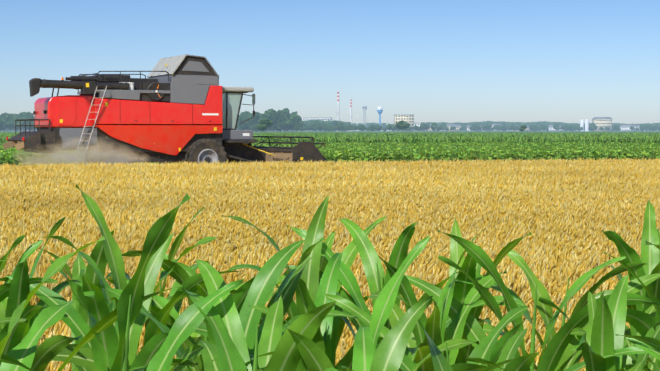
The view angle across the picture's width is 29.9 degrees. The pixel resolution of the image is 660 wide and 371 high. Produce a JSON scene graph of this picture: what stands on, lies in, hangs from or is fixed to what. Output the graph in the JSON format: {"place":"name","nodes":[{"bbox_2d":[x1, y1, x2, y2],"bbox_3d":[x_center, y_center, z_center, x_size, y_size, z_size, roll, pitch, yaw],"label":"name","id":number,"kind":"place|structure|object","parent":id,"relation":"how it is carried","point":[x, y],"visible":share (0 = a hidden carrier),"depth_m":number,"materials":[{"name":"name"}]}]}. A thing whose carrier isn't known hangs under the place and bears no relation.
{"place":"outdoors","nodes":[
{"label":"outdoors","id":0,"kind":"place"},
{"bbox_2d":[299,118,331,130],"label":"building","id":1,"kind":"structure","parent":0,"point":[321,119],"depth_m":1997.18,"materials":[{"name":"white"}]},
{"bbox_2d":[0,156,659,370],"bbox_3d":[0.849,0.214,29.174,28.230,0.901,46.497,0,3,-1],"label":"wheat field","id":2,"kind":"structure","parent":0,"point":[595,204],"depth_m":18.25,"materials":[{"name":"yellow plant"}]},
{"bbox_2d":[0,131,659,138],"bbox_3d":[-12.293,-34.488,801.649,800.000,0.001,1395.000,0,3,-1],"label":"field","id":3,"kind":"structure","parent":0,"point":[446,132],"depth_m":711.00,"materials":[{"name":"green plant"}]},
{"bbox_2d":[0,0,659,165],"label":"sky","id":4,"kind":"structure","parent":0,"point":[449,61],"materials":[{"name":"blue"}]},
{"bbox_2d":[377,106,382,130],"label":"water tower","id":5,"kind":"structure","parent":0,"point":[379,109],"depth_m":1995.81,"materials":[{"name":"blue metal"}]},
{"bbox_2d":[445,124,460,130],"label":"building","id":6,"kind":"structure","parent":0,"point":[457,126],"depth_m":2201.47,"materials":[{"name":"white"}]},
{"bbox_2d":[466,125,481,130],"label":"town house","id":7,"kind":"structure","parent":0,"point":[468,128],"depth_m":2152.10,"materials":[{"name":"white"}]},
{"bbox_2d":[548,125,565,130],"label":"town house","id":8,"kind":"structure","parent":0,"point":[550,128],"depth_m":2304.54,"materials":[{"name":"white"}]},
{"bbox_2d":[620,125,639,130],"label":"town house","id":9,"kind":"structure","parent":0,"point":[624,128],"depth_m":2356.62,"materials":[{"name":"white"}]},
{"label":"ground","id":10,"kind":"structure","parent":0,"visible":0},
{"bbox_2d":[0,117,4,126],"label":"tree","id":11,"kind":"object","parent":10,"relation":"on","point":[2,122],"visible":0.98,"depth_m":1264.33,"materials":[{"name":"green plant"}]},
{"bbox_2d":[1,113,10,122],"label":"tree","id":12,"kind":"object","parent":10,"relation":"on","point":[5,117],"visible":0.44,"depth_m":1325.33,"materials":[{"name":"green plant"}]},
{"bbox_2d":[6,115,15,127],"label":"tree","id":13,"kind":"object","parent":10,"relation":"on","point":[9,122],"visible":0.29,"depth_m":1289.76,"materials":[{"name":"green plant"}]},
{"bbox_2d":[11,116,19,131],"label":"tree","id":14,"kind":"object","parent":10,"relation":"on","point":[13,119],"visible":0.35,"depth_m":1281.13,"materials":[{"name":"green plant"}]},
{"bbox_2d":[14,118,28,128],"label":"tree","id":15,"kind":"object","parent":10,"relation":"on","point":[22,123],"visible":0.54,"depth_m":1262.52,"materials":[{"name":"green plant"}]},
{"bbox_2d":[20,113,32,122],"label":"tree","id":16,"kind":"object","parent":10,"relation":"on","point":[27,115],"visible":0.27,"depth_m":1301.79,"materials":[{"name":"green plant"}]},
{"bbox_2d":[27,121,35,130],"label":"tree","id":17,"kind":"object","parent":10,"relation":"on","point":[31,123],"visible":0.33,"depth_m":1283.89,"materials":[{"name":"green plant"}]},
{"bbox_2d":[0,119,350,130],"bbox_3d":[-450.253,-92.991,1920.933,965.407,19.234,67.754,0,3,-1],"label":"forest","id":18,"kind":"object","parent":10,"relation":"on","point":[322,122],"visible":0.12,"depth_m":1897.70,"materials":[{"name":"green plant"}]},
{"bbox_2d":[238,116,244,129],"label":"tree","id":19,"kind":"object","parent":10,"relation":"on","point":[240,125],"visible":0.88,"depth_m":1225.60,"materials":[{"name":"green plant"}]},
{"bbox_2d":[248,115,254,129],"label":"tree","id":20,"kind":"object","parent":10,"relation":"on","point":[251,122],"visible":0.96,"depth_m":1219.05,"materials":[{"name":"green plant"}]},
{"bbox_2d":[254,112,259,131],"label":"tree","id":21,"kind":"object","parent":10,"relation":"on","point":[256,116],"visible":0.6,"depth_m":1236.57,"materials":[{"name":"green plant"}]},
{"bbox_2d":[257,119,272,130],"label":"tree","id":22,"kind":"object","parent":10,"relation":"on","point":[264,124],"visible":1,"depth_m":637.14,"materials":[{"name":"green plant"}]},
{"bbox_2d":[259,110,277,131],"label":"tree","id":23,"kind":"object","parent":10,"relation":"on","point":[269,114],"visible":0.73,"depth_m":1213.82,"materials":[{"name":"green plant"}]},
{"bbox_2d":[270,109,276,131],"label":"tree","id":24,"kind":"object","parent":10,"relation":"on","point":[273,127],"visible":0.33,"depth_m":1219.17,"materials":[{"name":"green plant"}]},
{"bbox_2d":[276,110,285,131],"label":"tree","id":25,"kind":"object","parent":10,"relation":"on","point":[280,125],"visible":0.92,"depth_m":1217.61,"materials":[{"name":"green plant"}]},
{"bbox_2d":[282,108,289,129],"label":"tree","id":26,"kind":"object","parent":10,"relation":"on","point":[286,111],"visible":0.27,"depth_m":1330.53,"materials":[{"name":"green plant"}]},
{"bbox_2d":[285,114,295,131],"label":"tree","id":27,"kind":"object","parent":10,"relation":"on","point":[290,122],"visible":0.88,"depth_m":1218.94,"materials":[{"name":"green plant"}]},
{"bbox_2d":[294,115,300,131],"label":"tree","id":28,"kind":"object","parent":10,"relation":"on","point":[297,120],"visible":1,"depth_m":1216.82,"materials":[{"name":"green plant"}]},
{"bbox_2d":[315,123,321,129],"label":"tree","id":29,"kind":"object","parent":10,"relation":"on","point":[318,126],"visible":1,"depth_m":1424.47,"materials":[{"name":"green plant"}]},
{"bbox_2d":[0,184,659,370],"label":"maize row","id":30,"kind":"object","parent":10,"relation":"on","point":[214,324],"visible":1,"depth_m":3.82,"materials":[{"name":"green plant"}]},
{"bbox_2d":[0,132,659,165],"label":"crop fields","id":31,"kind":"structure","parent":10,"relation":"on","point":[407,147],"depth_m":78.58,"materials":[{"name":"green plant"}]},
{"bbox_2d":[337,92,339,120],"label":"tall chimney","id":32,"kind":"object","parent":10,"relation":"on","point":[338,118],"visible":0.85,"depth_m":1995.25,"materials":[{"name":"paint"}]},
{"bbox_2d":[350,99,351,130],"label":"short chimney","id":33,"kind":"object","parent":10,"relation":"on","point":[351,111],"visible":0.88,"depth_m":1995.96,"materials":[{"name":"paint"}]},
{"bbox_2d":[363,106,366,124],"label":"observation tower","id":34,"kind":"structure","parent":10,"relation":"on","point":[365,107],"depth_m":1996.09,"materials":[{"name":"metal"}]},
{"bbox_2d":[395,120,409,131],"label":"tree","id":35,"kind":"object","parent":10,"relation":"on","point":[402,124],"visible":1,"depth_m":897.10,"materials":[{"name":"green plant"}]},
{"bbox_2d":[394,115,413,130],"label":"building","id":36,"kind":"structure","parent":10,"relation":"on","point":[409,119],"depth_m":1999.30,"materials":[{"name":"beige concrete"}]},
{"bbox_2d":[431,122,437,128],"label":"tree","id":37,"kind":"object","parent":10,"relation":"on","point":[434,125],"visible":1,"depth_m":1650.04,"materials":[{"name":"green plant"}]},
{"bbox_2d":[265,121,659,130],"bbox_3d":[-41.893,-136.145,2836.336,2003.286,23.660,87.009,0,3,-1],"label":"forest","id":38,"kind":"object","parent":10,"relation":"on","point":[367,125],"visible":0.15,"depth_m":2804.02,"materials":[{"name":"green plant"}]},
{"bbox_2d":[519,125,526,130],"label":"tree","id":39,"kind":"object","parent":10,"relation":"on","point":[523,127],"visible":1,"depth_m":900.19,"materials":[{"name":"green plant"}]},
{"bbox_2d":[451,123,659,130],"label":"forest","id":40,"kind":"object","parent":10,"relation":"on","point":[464,126],"visible":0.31,"depth_m":2455.98,"materials":[{"name":"green plant"}]},
{"bbox_2d":[580,119,583,130],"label":"silo","id":41,"kind":"object","parent":10,"relation":"on","point":[581,122],"visible":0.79,"depth_m":2402.37,"materials":[{"name":"white metal"}]},
{"bbox_2d":[585,119,588,130],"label":"silo","id":42,"kind":"object","parent":10,"relation":"on","point":[586,124],"visible":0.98,"depth_m":2402.69,"materials":[{"name":"white metal"}]},
{"bbox_2d":[592,117,611,130],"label":"building","id":43,"kind":"structure","parent":10,"relation":"on","point":[603,122],"depth_m":2405.68,"materials":[{"name":"beige concrete"}]},
{"label":"stubble strip","id":44,"kind":"object","parent":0,"visible":0},
{"bbox_2d":[2,54,326,164],"bbox_3d":[-7.190,-2.757,50.580,12.929,5.082,7.260,-1,3,-26],"label":"combine harvester","id":45,"kind":"object","parent":44,"relation":"on","point":[180,108],"visible":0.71,"depth_m":49.26,"materials":[{"name":"red paint"}]}
]}

